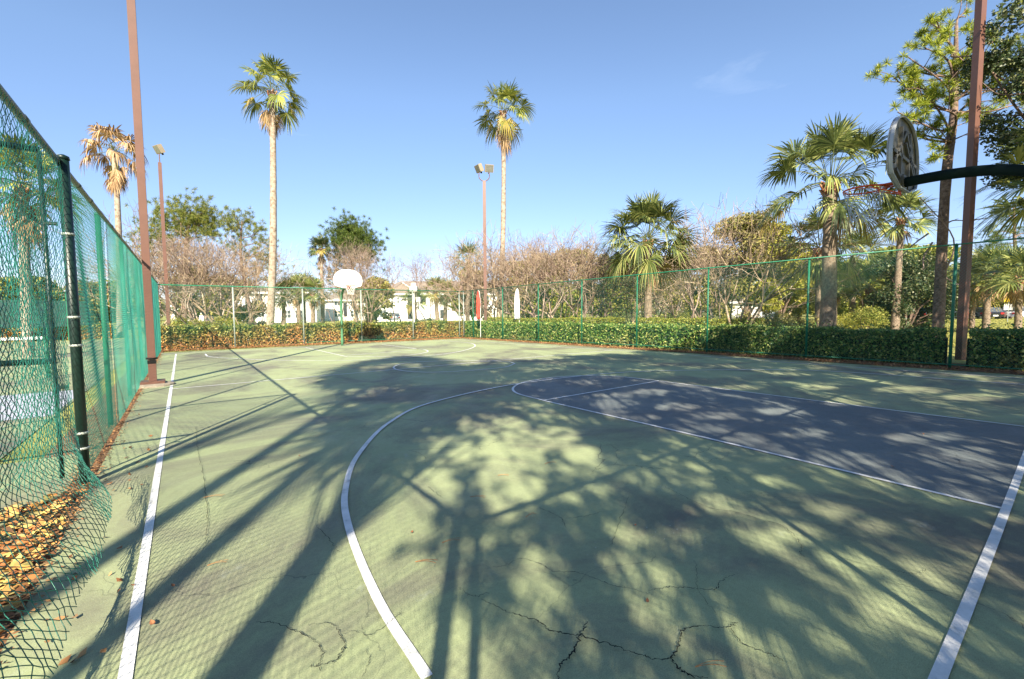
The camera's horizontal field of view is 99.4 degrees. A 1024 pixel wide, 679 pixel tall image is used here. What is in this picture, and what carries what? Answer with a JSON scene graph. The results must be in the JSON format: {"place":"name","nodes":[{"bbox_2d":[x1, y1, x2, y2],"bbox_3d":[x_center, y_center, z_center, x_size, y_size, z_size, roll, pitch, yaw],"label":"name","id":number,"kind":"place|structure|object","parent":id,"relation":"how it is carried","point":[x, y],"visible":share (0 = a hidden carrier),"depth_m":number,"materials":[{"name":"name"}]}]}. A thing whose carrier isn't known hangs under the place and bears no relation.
{"place":"outdoors","nodes":[
{"label":"outdoors","id":0,"kind":"place"},
{"bbox_2d":[0,452,90,584],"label":"path","id":1,"kind":"structure","parent":0,"point":[23,495],"depth_m":4.27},
{"bbox_2d":[0,141,67,491],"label":"tennis court gate","id":2,"kind":"structure","parent":1,"relation":"on","point":[50,301],"depth_m":3.99,"materials":[{"name":"green metal"}]},
{"bbox_2d":[0,489,88,641],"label":"leaf litter","id":3,"kind":"object","parent":1,"relation":"on","point":[19,531],"visible":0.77,"depth_m":3.15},
{"bbox_2d":[238,288,324,322],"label":"apartment building","id":4,"kind":"structure","parent":0,"point":[293,313],"depth_m":82.52,"materials":[{"name":"white paint"}]},
{"bbox_2d":[0,313,1023,464],"bbox_3d":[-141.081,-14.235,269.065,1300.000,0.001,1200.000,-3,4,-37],"label":"ground","id":5,"kind":"structure","parent":0,"point":[161,324],"depth_m":11.20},
{"bbox_2d":[0,130,92,357],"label":"washington palm","id":6,"kind":"object","parent":5,"relation":"on","point":[25,183],"visible":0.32,"depth_m":16.92,"materials":[{"name":"green plant"}]},
{"bbox_2d":[1,321,113,341],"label":"hedge","id":7,"kind":"object","parent":5,"relation":"on","point":[9,333],"visible":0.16,"depth_m":29.18,"materials":[{"name":"green plant"}]},
{"bbox_2d":[0,339,145,457],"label":"tennis court","id":8,"kind":"object","parent":5,"relation":"on","point":[25,383],"depth_m":11.95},
{"bbox_2d":[0,390,72,420],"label":"tennis outer court","id":9,"kind":"object","parent":8,"relation":"on","point":[14,408],"depth_m":7.97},
{"bbox_2d":[0,291,86,342],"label":"windscreen fence","id":10,"kind":"object","parent":8,"relation":"on","point":[16,317],"visible":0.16,"depth_m":27.73,"materials":[{"name":"fabric"}]},
{"bbox_2d":[63,280,115,323],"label":"leafy tree","id":11,"kind":"object","parent":5,"relation":"on","point":[95,306],"visible":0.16,"depth_m":45.71,"materials":[{"name":"green plant"}]},
{"bbox_2d":[76,122,149,336],"bbox_3d":[-30.203,-7.943,33.376,4.161,16.306,4.478,-3,4,-37],"label":"washington palm","id":12,"kind":"object","parent":5,"relation":"on","point":[116,176],"visible":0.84,"depth_m":32.83,"materials":[{"name":"brown plant"}]},
{"bbox_2d":[48,200,217,326],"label":"leafless tree","id":13,"kind":"object","parent":5,"relation":"on","point":[135,211],"visible":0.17,"depth_m":57.72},
{"bbox_2d":[37,233,241,330],"bbox_3d":[-30.095,-4.484,35.919,13.774,8.477,10.903,0,4,11],"label":"crape myrtle","id":14,"kind":"object","parent":5,"relation":"on","point":[177,303],"visible":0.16,"depth_m":36.13,"materials":[{"name":"brown plant"}]},
{"bbox_2d":[152,144,169,324],"bbox_3d":[-21.315,-5.816,26.640,0.540,11.960,0.480,1,4,27],"label":"light pole","id":15,"kind":"object","parent":5,"relation":"on","point":[158,149],"visible":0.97,"depth_m":26.49,"materials":[{"name":"metal"}]},
{"bbox_2d":[85,227,250,324],"bbox_3d":[-22.748,-3.944,30.164,9.771,8.231,12.110,-4,5,-42],"label":"crape myrtle","id":16,"kind":"object","parent":5,"relation":"on","point":[186,271],"visible":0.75,"depth_m":30.39,"materials":[{"name":"brown plant"}]},
{"bbox_2d":[63,228,283,322],"bbox_3d":[-25.153,-4.342,32.554,14.164,8.539,8.958,-2,4,-25],"label":"crape myrtle","id":17,"kind":"object","parent":5,"relation":"on","point":[164,311],"visible":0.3,"depth_m":32.81,"materials":[{"name":"brown plant"}]},
{"bbox_2d":[122,187,233,319],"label":"pine tree","id":18,"kind":"object","parent":5,"relation":"on","point":[192,221],"visible":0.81,"depth_m":51.51,"materials":[{"name":"green plant"}]},
{"bbox_2d":[86,227,285,323],"bbox_3d":[-22.872,-3.640,31.278,11.422,9.104,11.878,-3,5,-39],"label":"crape myrtle","id":19,"kind":"object","parent":5,"relation":"on","point":[247,269],"visible":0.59,"depth_m":31.34,"materials":[{"name":"brown plant"}]},
{"bbox_2d":[94,229,308,324],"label":"crape myrtle","id":20,"kind":"object","parent":5,"relation":"on","point":[163,297],"visible":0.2,"depth_m":43.46,"materials":[{"name":"brown plant"}]},
{"bbox_2d":[135,236,331,323],"bbox_3d":[-21.515,-4.288,34.705,13.185,8.115,10.437,-1,4,-16],"label":"crape myrtle","id":21,"kind":"object","parent":5,"relation":"on","point":[192,298],"visible":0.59,"depth_m":33.51,"materials":[{"name":"brown plant"}]},
{"bbox_2d":[200,274,266,323],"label":"leafy tree","id":22,"kind":"object","parent":5,"relation":"on","point":[237,314],"visible":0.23,"depth_m":52.50,"materials":[{"name":"green plant"}]},
{"bbox_2d":[217,252,282,325],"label":"crape myrtle","id":23,"kind":"object","parent":5,"relation":"on","point":[249,284],"visible":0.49,"depth_m":39.60,"materials":[{"name":"brown plant"}]},
{"bbox_2d":[213,205,294,323],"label":"pine tree","id":24,"kind":"object","parent":5,"relation":"on","point":[236,229],"visible":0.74,"depth_m":45.85,"materials":[{"name":"green plant"}]},
{"bbox_2d":[229,52,308,324],"bbox_3d":[-16.537,-9.511,30.532,5.239,19.755,4.682,-3,4,-37],"label":"washington palm","id":25,"kind":"object","parent":5,"relation":"on","point":[271,119],"visible":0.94,"depth_m":29.89,"materials":[{"name":"green plant"}]},
{"bbox_2d":[276,273,316,322],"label":"cabbage palm","id":26,"kind":"object","parent":5,"relation":"on","point":[297,277],"visible":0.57,"depth_m":49.74,"materials":[{"name":"green plant"}]},
{"bbox_2d":[290,276,331,326],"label":"cabbage palm","id":27,"kind":"object","parent":5,"relation":"on","point":[309,283],"visible":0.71,"depth_m":49.79,"materials":[{"name":"green plant"}]},
{"bbox_2d":[306,233,335,322],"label":"washington palm","id":28,"kind":"object","parent":5,"relation":"on","point":[316,242],"visible":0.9,"depth_m":54.78,"materials":[{"name":"green plant"}]},
{"bbox_2d":[325,292,365,320],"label":"apartment building","id":29,"kind":"structure","parent":5,"relation":"on","point":[346,313],"depth_m":101.05,"materials":[{"name":"white paint"}]},
{"bbox_2d":[313,242,381,322],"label":"crape myrtle","id":30,"kind":"object","parent":5,"relation":"on","point":[332,273],"visible":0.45,"depth_m":43.62,"materials":[{"name":"brown plant"}]},
{"bbox_2d":[297,240,399,327],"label":"crape myrtle","id":31,"kind":"object","parent":5,"relation":"on","point":[336,266],"visible":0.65,"depth_m":37.28,"materials":[{"name":"brown plant"}]},
{"bbox_2d":[311,207,390,319],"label":"pine tree","id":32,"kind":"object","parent":5,"relation":"on","point":[352,231],"visible":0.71,"depth_m":57.92,"materials":[{"name":"green plant"}]},
{"bbox_2d":[317,236,418,322],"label":"crape myrtle","id":33,"kind":"object","parent":5,"relation":"on","point":[362,274],"visible":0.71,"depth_m":36.06,"materials":[{"name":"brown plant"}]},
{"bbox_2d":[357,276,394,321],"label":"leafy tree","id":34,"kind":"object","parent":5,"relation":"on","point":[384,283],"visible":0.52,"depth_m":58.89,"materials":[{"name":"green plant"}]},
{"bbox_2d":[59,277,789,317],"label":"distant wood","id":35,"kind":"object","parent":5,"relation":"on","point":[504,308],"visible":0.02,"depth_m":110.50,"materials":[{"name":"green plant"}]},
{"bbox_2d":[418,275,450,319],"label":"cabbage palm","id":36,"kind":"object","parent":5,"relation":"on","point":[435,294],"visible":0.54,"depth_m":55.80,"materials":[{"name":"green plant"}]},
{"bbox_2d":[377,281,496,320],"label":"apartment building","id":37,"kind":"structure","parent":5,"relation":"on","point":[398,285],"depth_m":89.31,"materials":[{"name":"white paint"}]},
{"bbox_2d":[445,237,482,320],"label":"cabbage palm","id":38,"kind":"object","parent":5,"relation":"on","point":[471,245],"visible":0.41,"depth_m":49.67,"materials":[{"name":"green plant"}]},
{"bbox_2d":[394,244,537,320],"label":"crape myrtle","id":39,"kind":"object","parent":5,"relation":"on","point":[464,278],"visible":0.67,"depth_m":35.53,"materials":[{"name":"brown plant"}]},
{"bbox_2d":[402,236,535,320],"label":"crape myrtle","id":40,"kind":"object","parent":5,"relation":"on","point":[494,311],"visible":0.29,"depth_m":38.90,"materials":[{"name":"brown plant"}]},
{"bbox_2d":[447,270,492,319],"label":"leafy tree","id":41,"kind":"object","parent":5,"relation":"on","point":[455,302],"visible":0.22,"depth_m":56.48,"materials":[{"name":"green plant"}]},
{"bbox_2d":[435,240,565,320],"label":"crape myrtle","id":42,"kind":"object","parent":5,"relation":"on","point":[503,256],"visible":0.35,"depth_m":36.58,"materials":[{"name":"brown plant"}]},
{"bbox_2d":[471,79,534,319],"bbox_3d":[-0.640,-10.626,36.378,5.452,21.254,5.358,-3,4,-37],"label":"washington palm","id":43,"kind":"object","parent":5,"relation":"on","point":[505,134],"visible":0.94,"depth_m":35.94,"materials":[{"name":"green plant"}]},
{"bbox_2d":[434,220,579,320],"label":"crape myrtle","id":44,"kind":"object","parent":5,"relation":"on","point":[496,272],"visible":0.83,"depth_m":30.29,"materials":[{"name":"brown plant"}]},
{"bbox_2d":[0,338,1023,678],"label":"court","id":45,"kind":"object","parent":5,"relation":"on","point":[806,596],"visible":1,"depth_m":3.21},
{"bbox_2d":[0,435,153,665],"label":"leaf litter","id":46,"kind":"object","parent":45,"relation":"on","point":[66,659],"visible":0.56,"depth_m":2.69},
{"bbox_2d":[117,354,176,678],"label":"sideline","id":47,"kind":"object","parent":45,"relation":"on","point":[126,666],"visible":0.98,"depth_m":2.75,"materials":[{"name":"paint"}]},
{"bbox_2d":[126,0,175,388],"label":"light pole","id":48,"kind":"object","parent":45,"relation":"on","point":[153,381],"visible":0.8,"depth_m":9.80,"materials":[{"name":"metal"}]},
{"bbox_2d":[333,269,361,345],"bbox_3d":[-8.156,-1.528,21.458,1.448,3.780,1.500,0,4,7],"label":"basketball hoop","id":49,"kind":"object","parent":45,"relation":"on","point":[344,279],"visible":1,"depth_m":21.17,"materials":[{"name":"metal"}]},
{"bbox_2d":[196,433,930,678],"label":"court cracks","id":50,"kind":"object","parent":45,"relation":"on","point":[671,657],"visible":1,"depth_m":2.23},
{"bbox_2d":[341,369,1023,678],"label":"three point arc","id":51,"kind":"object","parent":45,"relation":"on","point":[417,662],"visible":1,"depth_m":2.74,"materials":[{"name":"paint"}]},
{"bbox_2d":[514,376,1023,508],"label":"key area","id":52,"kind":"object","parent":45,"relation":"on","point":[973,460],"visible":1,"depth_m":6.00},
{"bbox_2d":[542,400,1000,507],"bbox_3d":[2.332,1.265,5.872,0.089,0.001,5.701,-3,4,-37],"label":"key line","id":53,"kind":"object","parent":52,"relation":"on","point":[801,460],"visible":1,"depth_m":4.67,"materials":[{"name":"paint"}]},
{"bbox_2d":[842,115,1023,223],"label":"basketball hoop","id":54,"kind":"object","parent":45,"relation":"on","point":[902,160],"visible":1,"depth_m":5.51,"materials":[{"name":"metal"}]},
{"bbox_2d":[928,451,1023,678],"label":"baseline","id":55,"kind":"object","parent":45,"relation":"on","point":[946,658],"visible":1,"depth_m":2.54,"materials":[{"name":"paint"}]},
{"bbox_2d":[0,337,1023,652],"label":"mulch bed","id":56,"kind":"object","parent":5,"relation":"on","point":[42,561],"visible":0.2,"depth_m":5.83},
{"bbox_2d":[0,84,160,678],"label":"chain link fence","id":57,"kind":"object","parent":56,"relation":"on","point":[70,225],"visible":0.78,"depth_m":3.63,"materials":[{"name":"green metal"}]},
{"bbox_2d":[0,354,163,663],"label":"leaf litter","id":58,"kind":"object","parent":56,"relation":"on","point":[93,469],"visible":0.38,"depth_m":3.65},
{"bbox_2d":[158,284,462,349],"bbox_3d":[-9.634,-1.312,24.143,15.612,3.074,0.122,-3,4,-35],"label":"chain link fence","id":59,"kind":"object","parent":56,"relation":"on","point":[302,310],"visible":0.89,"depth_m":23.11,"materials":[{"name":"green metal"}]},
{"bbox_2d":[160,317,468,349],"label":"hedge","id":60,"kind":"object","parent":56,"relation":"on","point":[439,331],"visible":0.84,"depth_m":23.43,"materials":[{"name":"green plant"}]},
{"bbox_2d":[161,337,468,351],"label":"leaf litter","id":61,"kind":"object","parent":56,"relation":"on","point":[236,347],"visible":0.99,"depth_m":22.75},
{"bbox_2d":[474,163,493,321],"bbox_3d":[-1.818,-5.763,28.706,1.223,11.352,0.664,-1,4,-13],"label":"light pole","id":62,"kind":"object","parent":56,"relation":"on","point":[489,168],"visible":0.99,"depth_m":28.43,"materials":[{"name":"metal"}]},
{"bbox_2d":[464,318,724,351],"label":"hedge","id":63,"kind":"object","parent":56,"relation":"on","point":[611,331],"visible":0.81,"depth_m":21.26,"materials":[{"name":"green plant"}]},
{"bbox_2d":[459,337,1023,374],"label":"leaf litter","id":64,"kind":"object","parent":56,"relation":"on","point":[880,362],"visible":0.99,"depth_m":14.87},
{"bbox_2d":[463,237,1023,369],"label":"chain link fence","id":65,"kind":"object","parent":56,"relation":"on","point":[952,318],"visible":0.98,"depth_m":14.75,"materials":[{"name":"green metal"}]},
{"bbox_2d":[714,319,960,365],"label":"hedge","id":66,"kind":"object","parent":56,"relation":"on","point":[730,339],"visible":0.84,"depth_m":14.62,"materials":[{"name":"green plant"}]},
{"bbox_2d":[954,321,1023,370],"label":"hedge","id":67,"kind":"object","parent":56,"relation":"on","point":[971,349],"visible":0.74,"depth_m":12.03,"materials":[{"name":"green plant"}]},
{"bbox_2d":[465,232,619,321],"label":"crape myrtle","id":68,"kind":"object","parent":5,"relation":"on","point":[547,277],"visible":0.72,"depth_m":31.14,"materials":[{"name":"brown plant"}]},
{"bbox_2d":[483,314,625,323],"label":"hedge","id":69,"kind":"object","parent":5,"relation":"on","point":[578,318],"visible":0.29,"depth_m":29.42,"materials":[{"name":"green plant"}]},
{"bbox_2d":[528,275,583,320],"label":"leafy tree","id":70,"kind":"object","parent":5,"relation":"on","point":[553,305],"visible":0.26,"depth_m":46.38,"materials":[{"name":"green plant"}]},
{"bbox_2d":[481,221,639,320],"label":"crape myrtle","id":71,"kind":"object","parent":5,"relation":"on","point":[558,271],"visible":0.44,"depth_m":33.77,"materials":[{"name":"brown plant"}]},
{"bbox_2d":[471,221,667,320],"bbox_3d":[4.188,-4.315,31.492,10.613,8.251,13.408,-4,5,-44],"label":"crape myrtle","id":72,"kind":"object","parent":5,"relation":"on","point":[592,248],"visible":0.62,"depth_m":30.34,"materials":[{"name":"brown plant"}]},
{"bbox_2d":[517,237,664,321],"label":"crape myrtle","id":73,"kind":"object","parent":5,"relation":"on","point":[583,290],"visible":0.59,"depth_m":29.93,"materials":[{"name":"brown plant"}]},
{"bbox_2d":[548,246,666,320],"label":"crape myrtle","id":74,"kind":"object","parent":5,"relation":"on","point":[597,287],"visible":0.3,"depth_m":33.05,"materials":[{"name":"brown plant"}]},
{"bbox_2d":[591,274,640,317],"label":"leafy tree","id":75,"kind":"object","parent":5,"relation":"on","point":[616,303],"visible":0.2,"depth_m":48.84,"materials":[{"name":"green plant"}]},
{"bbox_2d":[579,262,702,324],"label":"crape myrtle","id":76,"kind":"object","parent":5,"relation":"on","point":[624,296],"visible":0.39,"depth_m":31.46,"materials":[{"name":"brown plant"}]},
{"bbox_2d":[594,189,702,321],"bbox_3d":[8.372,-4.608,27.331,6.580,9.427,6.580,2,4,34],"label":"cabbage palm","id":77,"kind":"object","parent":5,"relation":"on","point":[639,212],"visible":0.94,"depth_m":26.41,"materials":[{"name":"green plant"}]},
{"bbox_2d":[587,254,723,317],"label":"crape myrtle","id":78,"kind":"object","parent":5,"relation":"on","point":[655,297],"visible":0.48,"depth_m":29.16,"materials":[{"name":"brown plant"}]},
{"bbox_2d":[611,242,737,316],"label":"crape myrtle","id":79,"kind":"object","parent":5,"relation":"on","point":[687,285],"visible":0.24,"depth_m":35.18,"materials":[{"name":"brown plant"}]},
{"bbox_2d":[637,313,764,330],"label":"hedge","id":80,"kind":"object","parent":5,"relation":"on","point":[721,321],"visible":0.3,"depth_m":25.07,"materials":[{"name":"green plant"}]},
{"bbox_2d":[683,246,728,314],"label":"leafy tree","id":81,"kind":"object","parent":5,"relation":"on","point":[704,285],"visible":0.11,"depth_m":58.28,"materials":[{"name":"green plant"}]},
{"bbox_2d":[636,201,786,322],"bbox_3d":[12.709,-4.246,26.689,9.744,8.620,7.713,-4,5,-43],"label":"crape myrtle","id":82,"kind":"object","parent":5,"relation":"on","point":[711,277],"visible":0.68,"depth_m":26.66,"materials":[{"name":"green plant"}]},
{"bbox_2d":[660,232,812,321],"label":"crape myrtle","id":83,"kind":"object","parent":5,"relation":"on","point":[695,316],"visible":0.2,"depth_m":37.54,"materials":[{"name":"brown plant"}]},
{"bbox_2d":[894,243,974,316],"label":"leafy tree","id":84,"kind":"object","parent":5,"relation":"on","point":[920,252],"visible":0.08,"depth_m":57.98,"materials":[{"name":"green plant"}]},
{"bbox_2d":[863,0,1023,327],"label":"pine tree","id":85,"kind":"object","parent":5,"relation":"on","point":[912,72],"visible":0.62,"depth_m":16.85,"materials":[{"name":"green plant"}]},
{"bbox_2d":[955,0,986,359],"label":"light pole","id":86,"kind":"object","parent":5,"relation":"on","point":[979,29],"depth_m":13.97,"materials":[{"name":"metal"}]},
{"bbox_2d":[926,0,1023,190],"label":"oak tree","id":87,"kind":"object","parent":5,"relation":"on","point":[996,60],"visible":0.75,"depth_m":14.25,"materials":[{"name":"green plant"}]},
{"bbox_2d":[958,114,1023,241],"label":"cabbage palm","id":88,"kind":"object","parent":5,"relation":"on","point":[1018,156],"visible":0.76,"depth_m":13.75,"materials":[{"name":"green plant"}]},
{"bbox_2d":[0,0,1023,312],"label":"sky","id":89,"kind":"structure","parent":0,"point":[685,100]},
{"bbox_2d":[776,319,1023,346],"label":"lawn","id":90,"kind":"structure","parent":0,"point":[994,322],"depth_m":39.12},
{"bbox_2d":[707,210,803,321],"bbox_3d":[20.726,-5.806,37.767,6.946,10.126,6.467,-1,4,-9],"label":"leafy tree","id":91,"kind":"object","parent":90,"relation":"on","point":[743,228],"visible":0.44,"depth_m":36.66,"materials":[{"name":"green plant"}]},
{"bbox_2d":[754,309,798,333],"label":"shrub","id":92,"kind":"object","parent":90,"relation":"on","point":[771,320],"visible":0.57,"depth_m":23.58,"materials":[{"name":"green plant"}]},
{"bbox_2d":[746,221,814,317],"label":"leafy tree","id":93,"kind":"object","parent":90,"relation":"on","point":[793,297],"visible":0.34,"depth_m":36.03,"materials":[{"name":"green plant"}]},
{"bbox_2d":[666,193,903,324],"bbox_3d":[14.055,-3.500,23.382,10.070,9.419,10.473,2,4,34],"label":"crape myrtle","id":94,"kind":"object","parent":90,"relation":"on","point":[725,300],"visible":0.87,"depth_m":23.05,"materials":[{"name":"brown plant"}]},
{"bbox_2d":[786,250,814,318],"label":"leafy tree","id":95,"kind":"object","parent":90,"relation":"on","point":[800,311],"visible":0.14,"depth_m":43.24,"materials":[{"name":"green plant"}]},
{"bbox_2d":[767,202,875,325],"bbox_3d":[18.377,-4.022,26.021,5.709,8.272,5.456,3,5,39],"label":"cabbage palm","id":96,"kind":"object","parent":90,"relation":"on","point":[816,217],"visible":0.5,"depth_m":25.82,"materials":[{"name":"green plant"}]},
{"bbox_2d":[754,111,927,326],"bbox_3d":[14.348,-4.545,19.919,6.153,10.716,6.698,-1,4,-8],"label":"cabbage palm","id":97,"kind":"object","parent":90,"relation":"on","point":[836,139],"visible":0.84,"depth_m":19.29,"materials":[{"name":"green plant"}]},
{"bbox_2d":[837,229,891,312],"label":"leafy tree","id":98,"kind":"object","parent":90,"relation":"on","point":[854,237],"visible":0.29,"depth_m":35.19,"materials":[{"name":"green plant"}]},
{"bbox_2d":[837,261,892,328],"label":"cabbage palm","id":99,"kind":"object","parent":90,"relation":"on","point":[866,274],"visible":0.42,"depth_m":33.87,"materials":[{"name":"green plant"}]},
{"bbox_2d":[842,304,890,328],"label":"shrub","id":100,"kind":"object","parent":90,"relation":"on","point":[867,318],"visible":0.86,"depth_m":25.71,"materials":[{"name":"green plant"}]},
{"bbox_2d":[864,189,938,329],"bbox_3d":[26.772,-5.215,30.253,4.508,10.495,4.388,-3,4,-37],"label":"cabbage palm","id":101,"kind":"object","parent":90,"relation":"on","point":[897,232],"visible":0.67,"depth_m":29.74,"materials":[{"name":"green plant"}]},
{"bbox_2d":[863,251,972,329],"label":"dark tree","id":102,"kind":"object","parent":90,"relation":"on","point":[914,295],"visible":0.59,"depth_m":30.22,"materials":[{"name":"green plant"}]},
{"bbox_2d":[947,261,1013,328],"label":"cabbage palm","id":103,"kind":"object","parent":90,"relation":"on","point":[971,313],"visible":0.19,"depth_m":32.54,"materials":[{"name":"green plant"}]},
{"bbox_2d":[947,244,1023,327],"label":"cabbage palm","id":104,"kind":"object","parent":90,"relation":"on","point":[983,259],"visible":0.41,"depth_m":30.83,"materials":[{"name":"green plant"}]},
{"bbox_2d":[971,244,1023,328],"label":"cabbage palm","id":105,"kind":"object","parent":90,"relation":"on","point":[1013,293],"visible":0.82,"depth_m":27.05,"materials":[{"name":"green plant"}]},
{"bbox_2d":[974,194,1023,249],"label":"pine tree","id":106,"kind":"object","parent":90,"relation":"on","point":[994,234],"visible":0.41,"depth_m":39.90,"materials":[{"name":"green plant"}]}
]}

